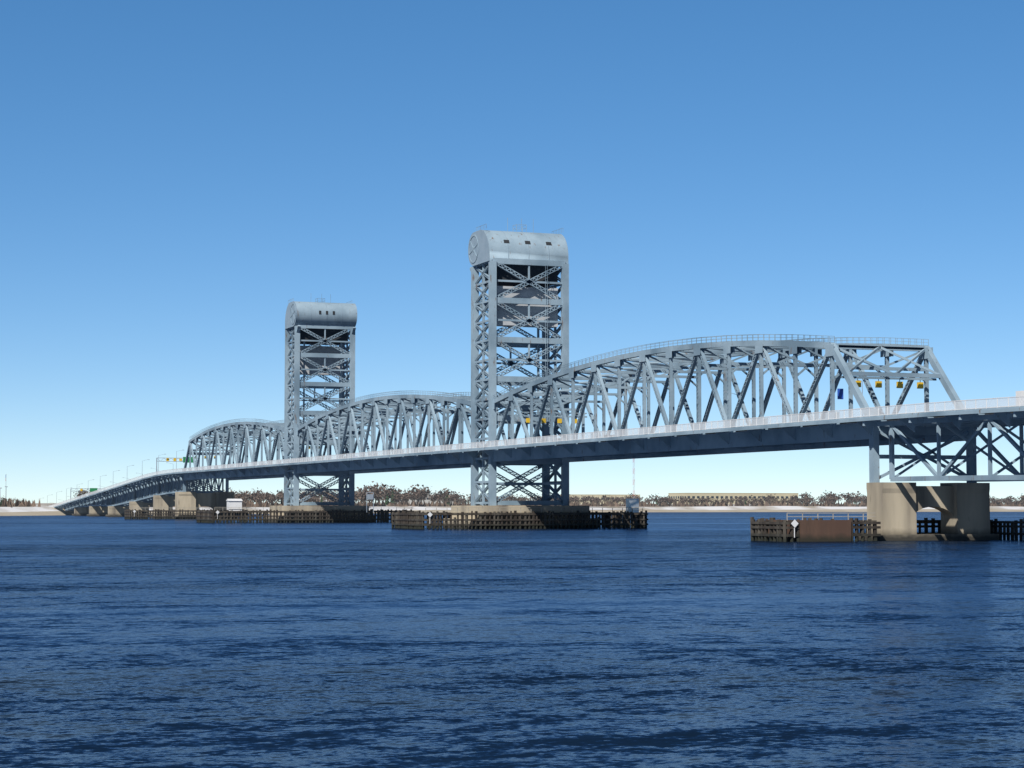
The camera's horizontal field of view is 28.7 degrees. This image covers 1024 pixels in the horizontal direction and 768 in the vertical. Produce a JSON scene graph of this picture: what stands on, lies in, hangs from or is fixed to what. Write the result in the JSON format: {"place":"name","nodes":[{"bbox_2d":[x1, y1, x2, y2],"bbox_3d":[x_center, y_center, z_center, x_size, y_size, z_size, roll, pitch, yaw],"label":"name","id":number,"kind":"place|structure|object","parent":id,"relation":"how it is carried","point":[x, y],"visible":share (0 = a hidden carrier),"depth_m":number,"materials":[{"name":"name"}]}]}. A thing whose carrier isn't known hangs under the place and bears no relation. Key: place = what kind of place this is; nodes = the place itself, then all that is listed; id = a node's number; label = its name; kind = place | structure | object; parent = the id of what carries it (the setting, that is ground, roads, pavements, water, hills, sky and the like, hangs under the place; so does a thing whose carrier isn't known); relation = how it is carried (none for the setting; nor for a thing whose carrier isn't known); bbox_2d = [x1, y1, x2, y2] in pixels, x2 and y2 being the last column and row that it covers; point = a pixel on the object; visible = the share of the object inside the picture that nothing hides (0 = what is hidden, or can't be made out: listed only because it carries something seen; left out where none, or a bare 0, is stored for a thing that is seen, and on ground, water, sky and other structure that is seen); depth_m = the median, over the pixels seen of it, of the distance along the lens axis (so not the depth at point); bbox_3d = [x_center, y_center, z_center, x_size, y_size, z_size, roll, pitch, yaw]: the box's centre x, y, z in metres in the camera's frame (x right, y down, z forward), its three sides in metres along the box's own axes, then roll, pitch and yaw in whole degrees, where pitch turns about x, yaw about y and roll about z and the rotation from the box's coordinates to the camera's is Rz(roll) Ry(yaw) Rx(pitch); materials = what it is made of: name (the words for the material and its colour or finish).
{"place":"outdoors","nodes":[
{"label":"outdoors","id":0,"kind":"place"},
{"bbox_2d":[50,507,88,513],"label":"embankment ground","id":1,"kind":"structure","parent":0,"point":[56,508],"depth_m":1096.97,"materials":[{"name":"grey concrete"}]},
{"bbox_2d":[70,488,101,498],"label":"sign gantry","id":2,"kind":"object","parent":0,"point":[78,490],"visible":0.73,"depth_m":1066.10,"materials":[{"name":"grey metal"}]},
{"bbox_2d":[56,472,174,506],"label":"bridge approach sidewalk","id":3,"kind":"structure","parent":0,"point":[119,486],"depth_m":900.86,"materials":[{"name":"concrete"}]},
{"bbox_2d":[182,419,342,480],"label":"bridge truss span","id":4,"kind":"object","parent":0,"point":[239,430],"visible":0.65,"depth_m":710.35,"materials":[{"name":"grey metal"}]},
{"bbox_2d":[293,311,347,343],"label":"dark bridge tower","id":5,"kind":"structure","parent":0,"point":[320,333],"depth_m":626.90,"materials":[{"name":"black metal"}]},
{"bbox_2d":[297,391,543,473],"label":"bridge truss span","id":6,"kind":"object","parent":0,"point":[404,404],"visible":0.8,"depth_m":543.12,"materials":[{"name":"grey metal"}]},
{"bbox_2d":[31,503,842,506],"bbox_3d":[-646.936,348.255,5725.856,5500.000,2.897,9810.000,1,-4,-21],"label":"shore ground","id":7,"kind":"structure","parent":0,"point":[45,504],"depth_m":1450.81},
{"bbox_2d":[397,494,454,503],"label":"building walls","id":8,"kind":"structure","parent":7,"relation":"on","point":[426,501],"depth_m":1729.28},
{"bbox_2d":[0,498,1023,506],"bbox_3d":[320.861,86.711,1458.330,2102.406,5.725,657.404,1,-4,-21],"label":"shoreline","id":9,"kind":"structure","parent":7,"relation":"on","point":[25,503],"depth_m":1613.66,"materials":[{"name":"beige sand"}]},
{"bbox_2d":[0,481,1023,506],"bbox_3d":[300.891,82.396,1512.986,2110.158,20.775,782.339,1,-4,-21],"label":"shore trees","id":10,"kind":"object","parent":7,"relation":"on","point":[393,495],"visible":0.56,"depth_m":1583.78,"materials":[{"name":"plant"}]},
{"bbox_2d":[569,494,639,503],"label":"long building walls","id":11,"kind":"structure","parent":7,"relation":"on","point":[600,495],"depth_m":1827.10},
{"bbox_2d":[668,493,798,503],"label":"long building walls","id":12,"kind":"structure","parent":7,"relation":"on","point":[727,494],"depth_m":1917.29,"materials":[{"name":"beige concrete"}]},
{"bbox_2d":[671,496,790,498],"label":"building windows","id":13,"kind":"structure","parent":12,"relation":"in","point":[759,497],"depth_m":1917.33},
{"bbox_2d":[40,379,862,502],"bbox_3d":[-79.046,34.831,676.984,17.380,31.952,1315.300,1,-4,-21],"label":"street lights","id":14,"kind":"object","parent":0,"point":[180,450],"visible":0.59,"depth_m":799.43},
{"bbox_2d":[469,234,478,263],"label":"wheel","id":15,"kind":"object","parent":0,"point":[473,240],"visible":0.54,"depth_m":466.34,"materials":[{"name":"grey metal"}]},
{"bbox_2d":[0,512,1023,767],"bbox_3d":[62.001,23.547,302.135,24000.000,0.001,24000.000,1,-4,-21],"label":"water","id":16,"kind":"structure","parent":0,"point":[692,640],"depth_m":73.22,"materials":[{"name":"blue liquid"}]},
{"bbox_2d":[124,509,248,518],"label":"timber fender","id":17,"kind":"object","parent":16,"relation":"in","point":[140,514],"visible":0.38,"depth_m":776.95,"materials":[{"name":"brown wood"}]},
{"bbox_2d":[132,507,246,509],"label":"seawall","id":18,"kind":"object","parent":17,"relation":"on","point":[182,507],"visible":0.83,"depth_m":778.82,"materials":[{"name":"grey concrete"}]},
{"bbox_2d":[196,509,414,522],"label":"timber fender","id":19,"kind":"object","parent":16,"relation":"in","point":[206,516],"visible":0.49,"depth_m":614.90,"materials":[{"name":"brown wood"}]},
{"bbox_2d":[226,499,242,510],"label":"hut","id":20,"kind":"object","parent":19,"relation":"on","point":[234,504],"visible":1,"depth_m":607.56,"materials":[{"name":"white metal"}]},
{"bbox_2d":[266,506,595,528],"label":"concrete bridge piers","id":21,"kind":"structure","parent":16,"relation":"in","point":[537,509],"depth_m":456.11,"materials":[{"name":"beige concrete"}]},
{"bbox_2d":[284,324,354,505],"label":"lift tower","id":22,"kind":"structure","parent":21,"relation":"on","point":[292,476],"depth_m":625.44,"materials":[{"name":"grey metal"}]},
{"bbox_2d":[293,345,342,375],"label":"counterweight","id":23,"kind":"object","parent":22,"relation":"in","point":[325,349],"visible":0.57,"depth_m":631.47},
{"bbox_2d":[287,301,356,328],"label":"machinery housing","id":24,"kind":"object","parent":22,"relation":"on","point":[304,309],"visible":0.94,"depth_m":624.15,"materials":[{"name":"grey metal"}]},
{"bbox_2d":[291,303,295,324],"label":"wheel","id":25,"kind":"object","parent":24,"relation":"attached to","point":[293,309],"visible":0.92,"depth_m":623.35,"materials":[{"name":"grey metal"}]},
{"bbox_2d":[285,301,356,328],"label":"machinery housing ribs","id":26,"kind":"object","parent":24,"relation":"attached to","point":[288,324],"visible":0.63,"depth_m":628.05,"materials":[{"name":"grey metal"}]},
{"bbox_2d":[288,294,355,439],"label":"bridge tower sheaves","id":27,"kind":"object","parent":22,"relation":"attached to","point":[299,326],"visible":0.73,"depth_m":625.84,"materials":[{"name":"grey metal"}]},
{"bbox_2d":[471,258,568,505],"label":"lift tower","id":28,"kind":"structure","parent":21,"relation":"on","point":[492,342],"depth_m":460.15,"materials":[{"name":"grey metal"}]},
{"bbox_2d":[469,218,561,418],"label":"bridge tower sheaves","id":29,"kind":"object","parent":28,"relation":"attached to","point":[473,247],"visible":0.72,"depth_m":460.30,"materials":[{"name":"grey metal"}]},
{"bbox_2d":[475,230,567,265],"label":"bridge tower hood","id":30,"kind":"object","parent":28,"relation":"on","point":[557,250],"visible":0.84,"depth_m":461.06,"materials":[{"name":"grey metal"}]},
{"bbox_2d":[468,230,568,265],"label":"bridge tower hood ribs","id":31,"kind":"object","parent":30,"relation":"attached to","point":[483,252],"visible":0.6,"depth_m":461.28,"materials":[{"name":"grey metal"}]},
{"bbox_2d":[392,510,647,528],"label":"timber fender","id":32,"kind":"object","parent":16,"relation":"in","point":[416,519],"visible":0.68,"depth_m":451.92,"materials":[{"name":"brown wood"}]},
{"bbox_2d":[366,492,638,512],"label":"fender equipment","id":33,"kind":"object","parent":32,"relation":"on","point":[632,503],"visible":1,"depth_m":460.27,"materials":[{"name":"grey metal"}]},
{"bbox_2d":[425,508,642,512],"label":"pile","id":34,"kind":"object","parent":32,"relation":"on","point":[541,510],"visible":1,"depth_m":452.48,"materials":[{"name":"brown wood"}]},
{"bbox_2d":[61,482,998,540],"bbox_3d":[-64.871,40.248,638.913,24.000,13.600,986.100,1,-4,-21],"label":"bridge piers","id":35,"kind":"structure","parent":16,"relation":"in","point":[893,508],"depth_m":300.28,"materials":[{"name":"beige concrete"}]},
{"bbox_2d":[57,503,88,510],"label":"bridge deck span","id":36,"kind":"object","parent":35,"relation":"on","point":[70,508],"visible":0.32,"depth_m":1073.92,"materials":[{"name":"metal"}]},
{"bbox_2d":[70,498,112,506],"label":"bridge deck span","id":37,"kind":"object","parent":35,"relation":"on","point":[88,503],"visible":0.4,"depth_m":1023.39,"materials":[{"name":"metal"}]},
{"bbox_2d":[85,492,136,505],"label":"bridge deck span","id":38,"kind":"object","parent":35,"relation":"on","point":[107,499],"visible":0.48,"depth_m":973.56,"materials":[{"name":"metal"}]},
{"bbox_2d":[57,469,174,505],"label":"bridge approach railing","id":39,"kind":"object","parent":35,"relation":"on","point":[116,485],"visible":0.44,"depth_m":912.10,"materials":[{"name":"grey metal"}]},
{"bbox_2d":[104,486,158,505],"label":"bridge deck span","id":40,"kind":"object","parent":35,"relation":"on","point":[127,493],"visible":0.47,"depth_m":921.60,"materials":[{"name":"metal"}]},
{"bbox_2d":[125,479,191,500],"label":"bridge approach truss","id":41,"kind":"object","parent":35,"relation":"on","point":[153,485],"visible":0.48,"depth_m":868.30,"materials":[{"name":"metal"}]},
{"bbox_2d":[156,458,199,471],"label":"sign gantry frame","id":42,"kind":"object","parent":35,"relation":"on","point":[170,461],"visible":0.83,"depth_m":838.13,"materials":[{"name":"grey metal"}]},
{"bbox_2d":[183,457,194,462],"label":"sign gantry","id":43,"kind":"object","parent":42,"relation":"attached to","point":[184,458],"visible":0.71,"depth_m":840.99,"materials":[{"name":"green metal"}]},
{"bbox_2d":[148,474,223,494],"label":"bridge approach truss","id":44,"kind":"object","parent":35,"relation":"on","point":[201,483],"visible":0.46,"depth_m":808.66,"materials":[{"name":"metal"}]},
{"bbox_2d":[183,426,976,491],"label":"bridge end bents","id":45,"kind":"object","parent":35,"relation":"on","point":[874,468],"visible":0.7,"depth_m":300.63,"materials":[{"name":"grey metal"}]},
{"bbox_2d":[863,411,1023,481],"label":"deck truss","id":46,"kind":"object","parent":35,"relation":"on","point":[975,424],"visible":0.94,"depth_m":286.79,"materials":[{"name":"grey metal"}]},
{"bbox_2d":[750,517,1023,541],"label":"timber fender","id":47,"kind":"object","parent":16,"relation":"in","point":[759,528],"visible":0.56,"depth_m":292.54,"materials":[{"name":"brown wood"}]},
{"bbox_2d":[791,520,797,537],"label":"navigation marker","id":48,"kind":"object","parent":47,"relation":"attached to","point":[794,523],"visible":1,"depth_m":286.27,"materials":[{"name":"white paint"}]},
{"bbox_2d":[768,520,850,541],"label":"fender sheet pile","id":49,"kind":"object","parent":47,"relation":"attached to","point":[823,530],"visible":0.54,"depth_m":288.14,"materials":[{"name":"brown metal"}]},
{"bbox_2d":[787,513,874,520],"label":"railing","id":50,"kind":"object","parent":47,"relation":"on","point":[833,516],"visible":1,"depth_m":289.51,"materials":[{"name":"metal"}]},
{"bbox_2d":[0,506,1023,511],"bbox_3d":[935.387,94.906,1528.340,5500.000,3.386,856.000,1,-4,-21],"label":"sandy beach","id":51,"kind":"structure","parent":0,"point":[19,509],"depth_m":1630.41,"materials":[{"name":"sand"}]},
{"bbox_2d":[0,509,1023,515],"bbox_3d":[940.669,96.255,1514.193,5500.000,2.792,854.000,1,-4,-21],"label":"beach sand","id":52,"kind":"structure","parent":0,"point":[40,513],"depth_m":1631.80,"materials":[{"name":"beige sand"}]},
{"bbox_2d":[0,0,1023,503],"label":"sky","id":53,"kind":"structure","parent":0,"point":[175,174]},
{"bbox_2d":[175,417,856,473],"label":"bridge deck sidewalk","id":54,"kind":"structure","parent":0,"point":[818,422],"depth_m":395.06,"materials":[{"name":"concrete"}]},
{"bbox_2d":[176,410,851,471],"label":"bridge deck rail","id":55,"kind":"object","parent":54,"relation":"on","point":[646,430],"visible":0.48,"depth_m":390.74,"materials":[{"name":"grey metal"}]},
{"bbox_2d":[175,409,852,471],"bbox_3d":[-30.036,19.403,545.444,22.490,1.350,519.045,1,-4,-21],"label":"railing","id":56,"kind":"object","parent":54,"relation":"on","point":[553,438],"visible":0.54,"depth_m":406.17,"materials":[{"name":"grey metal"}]},
{"bbox_2d":[485,240,557,287],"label":"dark bridge tower","id":57,"kind":"structure","parent":0,"point":[502,274],"depth_m":461.64,"materials":[{"name":"black metal"}]},
{"bbox_2d":[497,286,557,327],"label":"counterweight","id":58,"kind":"object","parent":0,"point":[527,292],"visible":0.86,"depth_m":460.89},
{"bbox_2d":[59,412,1010,509],"bbox_3d":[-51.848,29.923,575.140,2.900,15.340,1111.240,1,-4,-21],"label":"bridge sidewalk brackets","id":59,"kind":"object","parent":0,"point":[791,431],"visible":0.79,"depth_m":419.98,"materials":[{"name":"grey metal"}]},
{"bbox_2d":[493,334,966,461],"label":"bridge truss","id":60,"kind":"object","parent":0,"point":[680,358],"visible":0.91,"depth_m":361.34,"materials":[{"name":"grey metal"}]},
{"bbox_2d":[516,412,586,417],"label":"signal gantry","id":61,"kind":"object","parent":60,"relation":"attached to","point":[544,415],"visible":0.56,"depth_m":444.20,"materials":[{"name":"metal"}]},
{"bbox_2d":[526,418,576,422],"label":"traffic signals","id":62,"kind":"object","parent":61,"relation":"attached to","point":[543,420],"visible":0.77,"depth_m":443.85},
{"bbox_2d":[837,389,842,398],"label":"blue sign","id":63,"kind":"object","parent":60,"relation":"attached to","point":[839,393],"visible":1,"depth_m":339.51,"materials":[{"name":"blue metal"}]},
{"bbox_2d":[841,371,936,380],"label":"signal gantry","id":64,"kind":"object","parent":60,"relation":"attached to","point":[891,378],"visible":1,"depth_m":312.33,"materials":[{"name":"metal"}]},
{"bbox_2d":[856,381,923,388],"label":"traffic signals","id":65,"kind":"object","parent":60,"relation":"attached to","point":[878,384],"visible":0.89,"depth_m":312.36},
{"bbox_2d":[851,405,1023,421],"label":"bridge sidewalk","id":66,"kind":"structure","parent":0,"point":[956,412],"depth_m":276.81,"materials":[{"name":"concrete"}]},
{"bbox_2d":[852,396,1023,417],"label":"railing","id":67,"kind":"object","parent":66,"relation":"on","point":[944,406],"visible":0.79,"depth_m":276.33,"materials":[{"name":"grey metal"}]},
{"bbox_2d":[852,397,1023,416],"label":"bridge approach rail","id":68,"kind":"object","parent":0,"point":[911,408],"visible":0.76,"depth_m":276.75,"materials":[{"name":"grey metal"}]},
{"bbox_2d":[1016,391,1023,404],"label":"truck box","id":69,"kind":"object","parent":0,"point":[1019,393],"visible":0.33,"depth_m":283.26,"materials":[{"name":"white metal"}]}
]}

